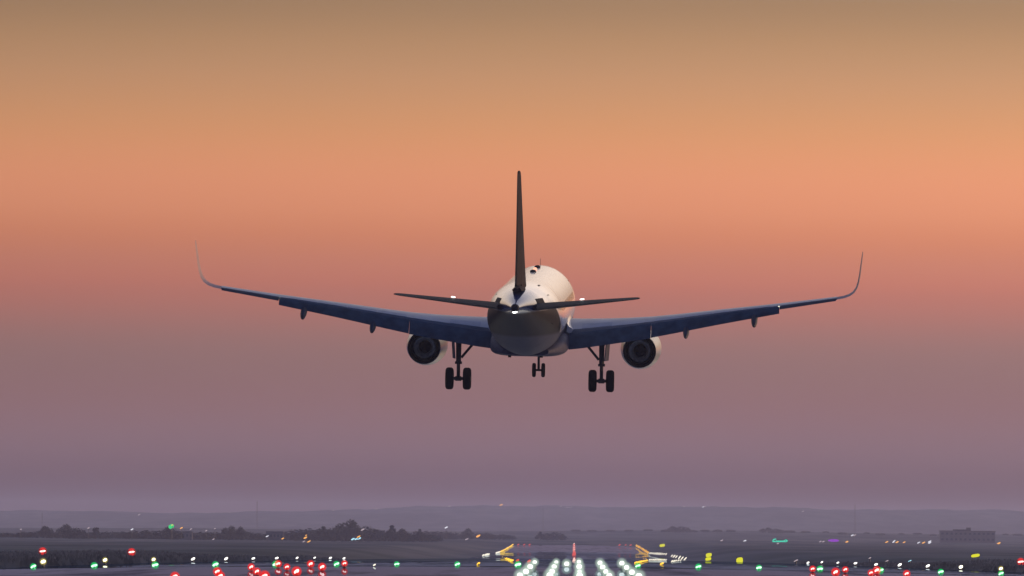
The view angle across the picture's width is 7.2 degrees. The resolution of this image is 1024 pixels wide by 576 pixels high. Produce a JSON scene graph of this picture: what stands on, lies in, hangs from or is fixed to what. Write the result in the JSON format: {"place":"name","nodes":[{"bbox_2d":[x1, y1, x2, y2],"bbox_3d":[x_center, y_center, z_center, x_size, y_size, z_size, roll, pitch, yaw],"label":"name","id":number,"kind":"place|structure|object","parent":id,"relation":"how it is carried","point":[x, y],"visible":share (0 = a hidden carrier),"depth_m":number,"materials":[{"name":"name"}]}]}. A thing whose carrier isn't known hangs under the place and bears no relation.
{"place":"outdoors","nodes":[
{"label":"outdoors","id":0,"kind":"place"},
{"bbox_2d":[0,505,1023,575],"bbox_3d":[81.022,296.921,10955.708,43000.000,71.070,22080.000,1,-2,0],"label":"ground","id":1,"kind":"structure","parent":0,"point":[522,524],"depth_m":11568.96,"materials":[{"name":"grey"}]},
{"bbox_2d":[0,533,14,537],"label":"bush","id":2,"kind":"object","parent":1,"relation":"on","point":[7,535],"visible":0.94,"depth_m":3776.49,"materials":[{"name":"green plant"}]},
{"bbox_2d":[15,531,30,537],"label":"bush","id":3,"kind":"object","parent":1,"relation":"on","point":[22,535],"visible":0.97,"depth_m":3677.00,"materials":[{"name":"green plant"}]},
{"bbox_2d":[25,531,42,537],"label":"bush","id":4,"kind":"object","parent":1,"relation":"on","point":[34,534],"visible":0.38,"depth_m":3875.25,"materials":[{"name":"green plant"}]},
{"bbox_2d":[39,548,46,553],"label":"slope indicator light","id":5,"kind":"object","parent":1,"relation":"on","point":[42,550],"visible":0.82,"depth_m":822.60,"materials":[{"name":"metal"}]},
{"bbox_2d":[37,526,53,537],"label":"broadleaf tree","id":6,"kind":"object","parent":1,"relation":"on","point":[46,532],"visible":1,"depth_m":3729.50,"materials":[{"name":"green plant"}]},
{"bbox_2d":[41,532,62,537],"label":"bush","id":7,"kind":"object","parent":1,"relation":"on","point":[55,535],"visible":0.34,"depth_m":3802.18,"materials":[{"name":"green plant"}]},
{"bbox_2d":[56,524,71,536],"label":"broadleaf tree","id":8,"kind":"object","parent":1,"relation":"on","point":[66,527],"visible":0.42,"depth_m":3750.58,"materials":[{"name":"green plant"}]},
{"bbox_2d":[61,528,87,538],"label":"broadleaf tree","id":9,"kind":"object","parent":1,"relation":"on","point":[68,534],"visible":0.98,"depth_m":3672.95,"materials":[{"name":"green plant"}]},
{"bbox_2d":[72,531,98,538],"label":"bush","id":10,"kind":"object","parent":1,"relation":"on","point":[91,535],"visible":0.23,"depth_m":3788.14,"materials":[{"name":"green plant"}]},
{"bbox_2d":[92,527,98,538],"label":"broadleaf tree","id":11,"kind":"object","parent":1,"relation":"on","point":[95,532],"visible":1,"depth_m":3686.05,"materials":[{"name":"green plant"}]},
{"bbox_2d":[98,531,132,538],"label":"bush","id":12,"kind":"object","parent":1,"relation":"on","point":[107,533],"visible":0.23,"depth_m":3888.53,"materials":[{"name":"green plant"}]},
{"bbox_2d":[108,532,126,538],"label":"bush","id":13,"kind":"object","parent":1,"relation":"on","point":[115,535],"visible":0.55,"depth_m":3792.11,"materials":[{"name":"green plant"}]},
{"bbox_2d":[121,531,136,538],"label":"broadleaf tree","id":14,"kind":"object","parent":1,"relation":"on","point":[129,535],"visible":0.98,"depth_m":3690.64,"materials":[{"name":"green plant"}]},
{"bbox_2d":[128,549,135,556],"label":"slope indicator light","id":15,"kind":"object","parent":1,"relation":"on","point":[131,551],"visible":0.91,"depth_m":822.54,"materials":[{"name":"metal"}]},
{"bbox_2d":[128,530,180,539],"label":"bush","id":16,"kind":"object","parent":1,"relation":"on","point":[146,534],"visible":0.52,"depth_m":3777.47,"materials":[{"name":"green plant"}]},
{"bbox_2d":[160,527,173,539],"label":"broadleaf tree","id":17,"kind":"object","parent":1,"relation":"on","point":[164,532],"visible":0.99,"depth_m":3672.37,"materials":[{"name":"green plant"}]},
{"bbox_2d":[163,529,183,539],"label":"broadleaf tree","id":18,"kind":"object","parent":1,"relation":"on","point":[177,535],"visible":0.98,"depth_m":3672.98,"materials":[{"name":"green plant"}]},
{"bbox_2d":[182,531,192,539],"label":"building","id":19,"kind":"structure","parent":1,"relation":"on","point":[187,535],"depth_m":3759.46,"materials":[{"name":"concrete"}]},
{"bbox_2d":[193,533,210,539],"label":"bush","id":20,"kind":"object","parent":1,"relation":"on","point":[195,536],"visible":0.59,"depth_m":3811.58,"materials":[{"name":"green plant"}]},
{"bbox_2d":[197,533,231,539],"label":"bush","id":21,"kind":"object","parent":1,"relation":"on","point":[209,536],"visible":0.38,"depth_m":3801.84,"materials":[{"name":"green plant"}]},
{"bbox_2d":[221,525,235,539],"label":"broadleaf tree","id":22,"kind":"object","parent":1,"relation":"on","point":[230,533],"visible":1,"depth_m":3683.43,"materials":[{"name":"green plant"}]},
{"bbox_2d":[220,529,249,539],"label":"broadleaf tree","id":23,"kind":"object","parent":1,"relation":"on","point":[234,537],"visible":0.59,"depth_m":3751.37,"materials":[{"name":"green plant"}]},
{"bbox_2d":[235,526,247,539],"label":"broadleaf tree","id":24,"kind":"object","parent":1,"relation":"on","point":[239,533],"visible":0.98,"depth_m":3736.22,"materials":[{"name":"green plant"}]},
{"bbox_2d":[232,531,264,539],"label":"bush","id":25,"kind":"object","parent":1,"relation":"on","point":[253,535],"visible":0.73,"depth_m":3783.35,"materials":[{"name":"green plant"}]},
{"bbox_2d":[256,535,265,539],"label":"bush","id":26,"kind":"object","parent":1,"relation":"on","point":[262,537],"visible":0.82,"depth_m":3775.06,"materials":[{"name":"green plant"}]},
{"bbox_2d":[266,531,283,540],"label":"building","id":27,"kind":"structure","parent":1,"relation":"on","point":[275,535],"depth_m":3739.16,"materials":[{"name":"concrete"}]},
{"bbox_2d":[283,532,312,540],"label":"bush","id":28,"kind":"object","parent":1,"relation":"on","point":[290,536],"visible":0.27,"depth_m":3820.41,"materials":[{"name":"green plant"}]},
{"bbox_2d":[298,530,322,540],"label":"broadleaf tree","id":29,"kind":"object","parent":1,"relation":"on","point":[310,536],"visible":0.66,"depth_m":3727.73,"materials":[{"name":"green plant"}]},
{"bbox_2d":[285,527,357,540],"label":"bush","id":30,"kind":"object","parent":1,"relation":"on","point":[305,530],"visible":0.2,"depth_m":3828.39,"materials":[{"name":"green plant"}]},
{"bbox_2d":[313,527,350,541],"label":"broadleaf tree","id":31,"kind":"object","parent":1,"relation":"on","point":[325,535],"visible":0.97,"depth_m":3686.05,"materials":[{"name":"green plant"}]},
{"bbox_2d":[335,519,356,540],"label":"broadleaf tree","id":32,"kind":"object","parent":1,"relation":"on","point":[342,526],"visible":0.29,"depth_m":3727.07,"materials":[{"name":"green plant"}]},
{"bbox_2d":[344,521,361,541],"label":"broadleaf tree","id":33,"kind":"object","parent":1,"relation":"on","point":[353,530],"visible":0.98,"depth_m":3666.95,"materials":[{"name":"green plant"}]},
{"bbox_2d":[347,526,389,541],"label":"broadleaf tree","id":34,"kind":"object","parent":1,"relation":"on","point":[377,534],"visible":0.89,"depth_m":3685.52,"materials":[{"name":"green plant"}]},
{"bbox_2d":[383,525,400,541],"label":"broadleaf tree","id":35,"kind":"object","parent":1,"relation":"on","point":[391,532],"visible":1,"depth_m":3647.40,"materials":[{"name":"green plant"}]},
{"bbox_2d":[372,533,411,541],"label":"bush","id":36,"kind":"object","parent":1,"relation":"on","point":[393,539],"visible":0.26,"depth_m":3777.94,"materials":[{"name":"green plant"}]},
{"bbox_2d":[398,528,410,541],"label":"broadleaf tree","id":37,"kind":"object","parent":1,"relation":"on","point":[404,534],"visible":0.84,"depth_m":3692.53,"materials":[{"name":"green plant"}]},
{"bbox_2d":[414,529,424,541],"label":"broadleaf tree","id":38,"kind":"object","parent":1,"relation":"on","point":[420,534],"visible":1,"depth_m":3692.16,"materials":[{"name":"green plant"}]},
{"bbox_2d":[401,534,443,541],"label":"bush","id":39,"kind":"object","parent":1,"relation":"on","point":[431,538],"visible":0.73,"depth_m":3770.02,"materials":[{"name":"green plant"}]},
{"bbox_2d":[410,531,458,538],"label":"bush","id":40,"kind":"object","parent":1,"relation":"on","point":[444,533],"visible":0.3,"depth_m":5004.02,"materials":[{"name":"green plant"}]},
{"bbox_2d":[444,533,457,538],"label":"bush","id":41,"kind":"object","parent":1,"relation":"on","point":[451,536],"visible":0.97,"depth_m":4848.63,"materials":[{"name":"green plant"}]},
{"bbox_2d":[442,534,472,538],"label":"bush","id":42,"kind":"object","parent":1,"relation":"on","point":[460,536],"visible":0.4,"depth_m":5002.22,"materials":[{"name":"green plant"}]},
{"bbox_2d":[461,528,473,537],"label":"broadleaf tree","id":43,"kind":"object","parent":1,"relation":"on","point":[467,533],"visible":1,"depth_m":4934.37,"materials":[{"name":"green plant"}]},
{"bbox_2d":[478,532,493,539],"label":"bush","id":44,"kind":"object","parent":1,"relation":"on","point":[484,536],"visible":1,"depth_m":4926.80,"materials":[{"name":"green plant"}]},
{"bbox_2d":[0,566,996,575],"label":"paved overrun","id":45,"kind":"object","parent":1,"relation":"on","point":[370,571],"visible":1,"depth_m":348.28,"materials":[{"name":"asphalt"}]},
{"bbox_2d":[293,568,299,574],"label":"approach light","id":46,"kind":"object","parent":45,"relation":"on","point":[296,571],"visible":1,"depth_m":308.70,"materials":[{"name":"metal"}]},
{"bbox_2d":[523,569,528,575],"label":"approach light","id":47,"kind":"object","parent":45,"relation":"on","point":[525,571],"visible":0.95,"depth_m":306.76,"materials":[{"name":"metal"}]},
{"bbox_2d":[527,564,532,571],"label":"approach light","id":48,"kind":"object","parent":45,"relation":"on","point":[529,566],"visible":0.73,"depth_m":339.74,"materials":[{"name":"metal"}]},
{"bbox_2d":[624,565,628,572],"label":"approach light","id":49,"kind":"object","parent":45,"relation":"on","point":[626,567],"visible":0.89,"depth_m":339.72,"materials":[{"name":"metal"}]},
{"bbox_2d":[832,569,838,575],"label":"approach light","id":50,"kind":"object","parent":45,"relation":"on","point":[835,572],"visible":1,"depth_m":343.53,"materials":[{"name":"glass"}]},
{"bbox_2d":[874,567,879,573],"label":"approach light","id":51,"kind":"object","parent":45,"relation":"on","point":[876,570],"visible":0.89,"depth_m":369.50,"materials":[{"name":"metal"}]},
{"bbox_2d":[489,534,516,539],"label":"bush","id":52,"kind":"object","parent":1,"relation":"on","point":[509,537],"visible":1,"depth_m":4963.10,"materials":[{"name":"green plant"}]},
{"bbox_2d":[0,549,1023,572],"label":"grass","id":53,"kind":"structure","parent":1,"relation":"on","point":[16,559],"depth_m":740.67,"materials":[{"name":"green plant"}]},
{"bbox_2d":[5,545,1023,575],"bbox_3d":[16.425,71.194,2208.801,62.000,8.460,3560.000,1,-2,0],"label":"runway","id":54,"kind":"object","parent":1,"relation":"on","point":[585,555],"visible":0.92,"depth_m":534.55,"materials":[{"name":"grey asphalt"}]},
{"bbox_2d":[534,531,544,539],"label":"broadleaf tree","id":55,"kind":"object","parent":1,"relation":"on","point":[540,535],"visible":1,"depth_m":4877.54,"materials":[{"name":"green plant"}]},
{"bbox_2d":[541,532,567,539],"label":"broadleaf tree","id":56,"kind":"object","parent":1,"relation":"on","point":[550,536],"visible":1,"depth_m":4904.31,"materials":[{"name":"green plant"}]},
{"bbox_2d":[669,526,690,532],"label":"broadleaf tree","id":57,"kind":"object","parent":1,"relation":"on","point":[679,529],"visible":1,"depth_m":7140.14,"materials":[{"name":"green plant"}]},
{"bbox_2d":[736,557,742,561],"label":"taxiway sign","id":58,"kind":"object","parent":1,"relation":"on","point":[739,559],"visible":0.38,"depth_m":1448.94,"materials":[{"name":"metal"}]},
{"bbox_2d":[768,528,785,532],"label":"broadleaf tree","id":59,"kind":"object","parent":1,"relation":"on","point":[776,531],"visible":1,"depth_m":7147.51,"materials":[{"name":"green plant"}]},
{"bbox_2d":[772,539,787,541],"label":"neon sign","id":60,"kind":"object","parent":1,"relation":"on","point":[779,540],"visible":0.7,"depth_m":5096.01,"materials":[{"name":"metal"}]},
{"bbox_2d":[938,528,994,542],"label":"building","id":61,"kind":"structure","parent":1,"relation":"on","point":[967,535],"depth_m":5595.23,"materials":[{"name":"concrete"}]},
{"bbox_2d":[971,554,979,560],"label":"taxiway sign","id":62,"kind":"object","parent":1,"relation":"on","point":[975,555],"visible":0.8,"depth_m":1248.84,"materials":[{"name":"metal"}]},
{"bbox_2d":[1016,559,1023,563],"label":"slope indicator light","id":63,"kind":"object","parent":1,"relation":"on","point":[1019,561],"visible":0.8,"depth_m":821.84,"materials":[{"name":"metal"}]},
{"bbox_2d":[0,0,1023,512],"label":"sky","id":64,"kind":"structure","parent":0,"point":[675,156],"materials":[{"name":"orange"}]},
{"bbox_2d":[195,171,862,391],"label":"passenger airplane","id":65,"kind":"object","parent":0,"point":[530,310],"visible":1,"depth_m":430.25,"materials":[{"name":"white paint"}]}
]}

